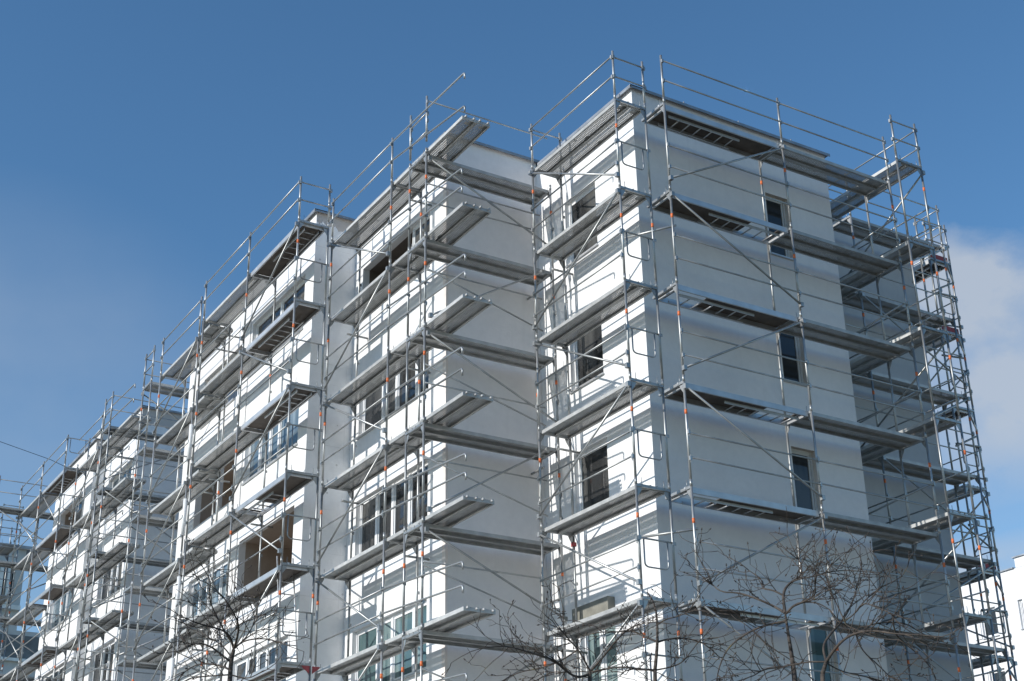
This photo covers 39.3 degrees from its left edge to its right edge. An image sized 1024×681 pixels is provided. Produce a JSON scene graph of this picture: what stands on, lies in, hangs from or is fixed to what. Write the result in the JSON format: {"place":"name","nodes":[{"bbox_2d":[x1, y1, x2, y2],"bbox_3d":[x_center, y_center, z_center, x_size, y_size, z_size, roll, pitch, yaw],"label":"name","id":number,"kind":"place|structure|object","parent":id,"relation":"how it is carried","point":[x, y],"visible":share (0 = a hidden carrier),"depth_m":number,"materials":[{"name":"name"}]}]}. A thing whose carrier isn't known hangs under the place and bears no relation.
{"place":"outdoors","nodes":[
{"label":"outdoors","id":0,"kind":"place"},
{"bbox_2d":[0,545,39,676],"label":"office building","id":1,"kind":"structure","parent":0,"point":[10,662],"depth_m":77.19,"materials":[{"name":"metal"}]},
{"bbox_2d":[2,442,62,465],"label":"overhead wire","id":2,"kind":"object","parent":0,"point":[33,453],"visible":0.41,"depth_m":65.72,"materials":[{"name":"black metal"}]},
{"bbox_2d":[35,405,185,680],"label":"apartment building","id":3,"kind":"structure","parent":0,"point":[117,571],"depth_m":46.45,"materials":[{"name":"white plaster"},{"name":"glass"},{"name":"white plastic"}]},
{"bbox_2d":[44,664,65,680],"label":"window","id":4,"kind":"structure","parent":3,"relation":"in","point":[58,671],"depth_m":48.12,"materials":[{"name":"white plastic"}]},
{"bbox_2d":[46,578,74,634],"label":"window","id":5,"kind":"structure","parent":3,"relation":"in","point":[56,609],"depth_m":49.31,"materials":[{"name":"white plastic"}]},
{"bbox_2d":[67,495,84,542],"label":"window","id":6,"kind":"structure","parent":3,"relation":"in","point":[77,513],"depth_m":49.99,"materials":[{"name":"glass"}]},
{"bbox_2d":[92,640,114,680],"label":"window","id":7,"kind":"structure","parent":3,"relation":"in","point":[107,658],"depth_m":44.91,"materials":[{"name":"white plastic"}]},
{"bbox_2d":[95,552,122,607],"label":"window","id":8,"kind":"structure","parent":3,"relation":"in","point":[116,571],"depth_m":45.99,"materials":[{"name":"glass"}]},
{"bbox_2d":[103,463,131,522],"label":"window","id":9,"kind":"structure","parent":3,"relation":"in","point":[116,480],"depth_m":47.30,"materials":[{"name":"white plastic"}]},
{"bbox_2d":[0,0,1023,632],"label":"sky","id":10,"kind":"structure","parent":0,"point":[143,142],"materials":[{"name":"blue"}]},
{"bbox_2d":[961,553,1023,680],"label":"apartment building","id":11,"kind":"structure","parent":0,"point":[1012,579],"depth_m":54.70,"materials":[{"name":"white plaster"},{"name":"glass"},{"name":"metal"}]},
{"bbox_2d":[982,607,999,639],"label":"window","id":12,"kind":"structure","parent":11,"relation":"in","point":[995,627],"depth_m":55.24,"materials":[{"name":"grey glass"}]},
{"bbox_2d":[991,669,1005,680],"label":"window","id":13,"kind":"structure","parent":11,"relation":"in","point":[1003,670],"depth_m":54.42,"materials":[{"name":"grey glass"}]},
{"bbox_2d":[1019,600,1023,629],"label":"window","id":14,"kind":"structure","parent":11,"relation":"in","point":[1020,601],"depth_m":54.16,"materials":[{"name":"white plastic"}]},
{"label":"pavement","id":15,"kind":"structure","parent":0,"visible":0},
{"bbox_2d":[0,504,23,673],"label":"scaffold","id":16,"kind":"object","parent":15,"relation":"on","point":[7,556],"visible":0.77,"depth_m":55.01,"materials":[{"name":"metal"}]},
{"bbox_2d":[0,475,53,680],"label":"scaffold","id":17,"kind":"object","parent":15,"relation":"on","point":[14,511],"visible":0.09,"depth_m":52.07,"materials":[{"name":"metal"}]},
{"bbox_2d":[0,435,90,680],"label":"scaffold","id":18,"kind":"object","parent":15,"relation":"on","point":[61,483],"visible":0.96,"depth_m":48.85,"materials":[{"name":"metal"}]},
{"bbox_2d":[51,384,151,680],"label":"scaffold","id":19,"kind":"object","parent":15,"relation":"on","point":[76,582],"visible":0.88,"depth_m":44.70,"materials":[{"name":"metal"}]},
{"bbox_2d":[75,391,187,680],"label":"scaffold","id":20,"kind":"object","parent":15,"relation":"on","point":[102,491],"visible":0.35,"depth_m":43.70,"materials":[{"name":"metal"}]},
{"bbox_2d":[114,345,189,680],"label":"scaffold","id":21,"kind":"object","parent":15,"relation":"on","point":[145,451],"visible":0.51,"depth_m":40.28,"materials":[{"name":"metal"}]},
{"bbox_2d":[132,296,236,680],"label":"scaffold","id":22,"kind":"object","parent":15,"relation":"on","point":[201,481],"visible":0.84,"depth_m":37.44,"materials":[{"name":"metal"}]},
{"bbox_2d":[173,176,332,680],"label":"scaffold","id":23,"kind":"object","parent":15,"relation":"on","point":[285,254],"visible":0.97,"depth_m":32.93,"materials":[{"name":"metal"}]},
{"bbox_2d":[313,72,495,680],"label":"scaffold","id":24,"kind":"object","parent":15,"relation":"on","point":[449,622],"visible":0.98,"depth_m":29.43,"materials":[{"name":"metal"}]},
{"bbox_2d":[401,96,567,680],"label":"scaffold","id":25,"kind":"object","parent":15,"relation":"on","point":[464,438],"visible":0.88,"depth_m":28.76,"materials":[{"name":"metal"}]},
{"bbox_2d":[165,84,971,680],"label":"apartment building","id":26,"kind":"structure","parent":15,"relation":"on","point":[497,326],"depth_m":29.64,"materials":[{"name":"white painted plaster"},{"name":"glass"},{"name":"metal"}]},
{"bbox_2d":[190,559,227,629],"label":"window","id":27,"kind":"structure","parent":26,"relation":"in","point":[221,587],"depth_m":36.85,"materials":[{"name":"glass"}]},
{"bbox_2d":[200,349,241,429],"bbox_3d":[-7.945,1.352,39.131,0.214,1.475,2.580,13,-28,-29],"label":"window","id":28,"kind":"structure","parent":26,"relation":"in","point":[236,393],"depth_m":38.76,"materials":[{"name":"grey glass"}]},
{"bbox_2d":[234,637,287,680],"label":"window","id":29,"kind":"structure","parent":26,"relation":"in","point":[242,667],"depth_m":32.24,"materials":[{"name":"white plastic"}]},
{"bbox_2d":[241,408,298,485],"bbox_3d":[-5.720,2.314,34.296,0.214,1.475,3.380,13,-28,-29],"label":"window","id":30,"kind":"structure","parent":26,"relation":"in","point":[277,442],"depth_m":34.29,"materials":[{"name":"white plastic"}]},
{"bbox_2d":[248,280,304,376],"bbox_3d":[-5.767,-0.330,35.488,0.214,1.475,3.380,13,-28,-29],"label":"window","id":31,"kind":"structure","parent":26,"relation":"in","point":[288,300],"depth_m":35.69,"materials":[{"name":"white plastic"}]},
{"bbox_2d":[352,461,427,564],"bbox_3d":[-2.527,3.646,30.273,0.214,1.435,3.420,13,-28,-29],"label":"window","id":32,"kind":"structure","parent":26,"relation":"in","point":[370,534],"depth_m":30.47,"materials":[{"name":"glass"}]},
{"bbox_2d":[355,600,426,680],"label":"window","id":33,"kind":"structure","parent":26,"relation":"in","point":[367,637],"depth_m":29.13,"materials":[{"name":"white plastic"}]},
{"bbox_2d":[356,344,428,439],"bbox_3d":[-2.574,1.003,31.464,0.214,1.435,3.420,13,-28,-29],"label":"window","id":34,"kind":"structure","parent":26,"relation":"in","point":[396,399],"depth_m":31.57,"materials":[{"name":"white plastic"}]},
{"bbox_2d":[410,214,429,282],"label":"window","id":35,"kind":"structure","parent":26,"relation":"in","point":[416,230],"depth_m":32.09,"materials":[{"name":"white plastic"}]},
{"bbox_2d":[565,184,598,267],"bbox_3d":[1.510,-2.466,30.490,0.210,1.585,1.220,13,-28,-29],"label":"window","id":36,"kind":"structure","parent":26,"relation":"in","point":[586,201],"depth_m":30.68,"materials":[{"name":"grey glass"}]},
{"bbox_2d":[570,308,604,393],"bbox_3d":[1.557,0.177,29.298,0.210,1.585,1.220,13,-28,-29],"label":"window","id":37,"kind":"structure","parent":26,"relation":"in","point":[583,366],"depth_m":29.34,"materials":[{"name":"grey glass"}]},
{"bbox_2d":[575,440,608,530],"bbox_3d":[1.604,2.821,28.107,0.210,1.585,1.220,13,-28,-29],"label":"window","id":38,"kind":"structure","parent":26,"relation":"in","point":[594,490],"depth_m":28.29,"materials":[{"name":"black glass"}]},
{"bbox_2d":[584,626,617,680],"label":"window","id":39,"kind":"structure","parent":26,"relation":"in","point":[596,648],"depth_m":26.82,"materials":[{"name":"white plastic"}]},
{"bbox_2d":[765,195,793,260],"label":"window","id":40,"kind":"structure","parent":26,"relation":"in","point":[776,214],"depth_m":30.91,"materials":[{"name":"glass"}]},
{"bbox_2d":[780,322,806,386],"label":"window","id":41,"kind":"structure","parent":26,"relation":"in","point":[790,346],"depth_m":29.56,"materials":[{"name":"glass"}]},
{"bbox_2d":[791,448,818,522],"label":"window","id":42,"kind":"structure","parent":26,"relation":"in","point":[802,467],"depth_m":28.48,"materials":[{"name":"glass"}]},
{"bbox_2d":[810,622,835,680],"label":"window","id":43,"kind":"structure","parent":26,"relation":"in","point":[818,637],"depth_m":27.05,"materials":[{"name":"glass"}]},
{"bbox_2d":[528,51,697,680],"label":"scaffold","id":44,"kind":"object","parent":15,"relation":"on","point":[617,504],"visible":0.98,"depth_m":27.57,"materials":[{"name":"metal"}]},
{"bbox_2d":[641,55,961,680],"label":"scaffold","id":45,"kind":"object","parent":15,"relation":"on","point":[662,115],"visible":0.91,"depth_m":28.22,"materials":[{"name":"metal"}]},
{"bbox_2d":[828,115,1001,680],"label":"scaffold","id":46,"kind":"object","parent":15,"relation":"on","point":[948,519],"visible":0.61,"depth_m":30.10,"materials":[{"name":"metal"}]},
{"bbox_2d":[828,182,1011,680],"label":"scaffold","id":47,"kind":"object","parent":15,"relation":"on","point":[964,561],"visible":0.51,"depth_m":33.09,"materials":[{"name":"metal"}]},
{"bbox_2d":[913,219,1017,680],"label":"scaffold","id":48,"kind":"object","parent":15,"relation":"on","point":[929,269],"visible":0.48,"depth_m":34.31,"materials":[{"name":"metal"}]},
{"label":"ground","id":49,"kind":"structure","parent":0,"visible":0},
{"bbox_2d":[139,537,309,680],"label":"bare tree","id":50,"kind":"object","parent":49,"relation":"on","point":[219,625],"visible":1,"depth_m":12.87,"materials":[{"name":"brown plant"}]},
{"bbox_2d":[440,580,686,680],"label":"bare tree","id":51,"kind":"object","parent":49,"relation":"on","point":[565,669],"visible":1,"depth_m":12.38,"materials":[{"name":"brown plant"}]},
{"bbox_2d":[554,555,750,680],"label":"bare tree","id":52,"kind":"object","parent":49,"relation":"on","point":[658,641],"visible":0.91,"depth_m":12.96,"materials":[{"name":"brown plant"}]},
{"bbox_2d":[674,508,894,680],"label":"bare tree","id":53,"kind":"object","parent":49,"relation":"on","point":[785,621],"visible":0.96,"depth_m":12.11,"materials":[{"name":"brown plant"}]},
{"bbox_2d":[741,530,981,680],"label":"bare tree","id":54,"kind":"object","parent":49,"relation":"on","point":[827,659],"visible":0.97,"depth_m":11.58,"materials":[{"name":"brown plant"}]}
]}

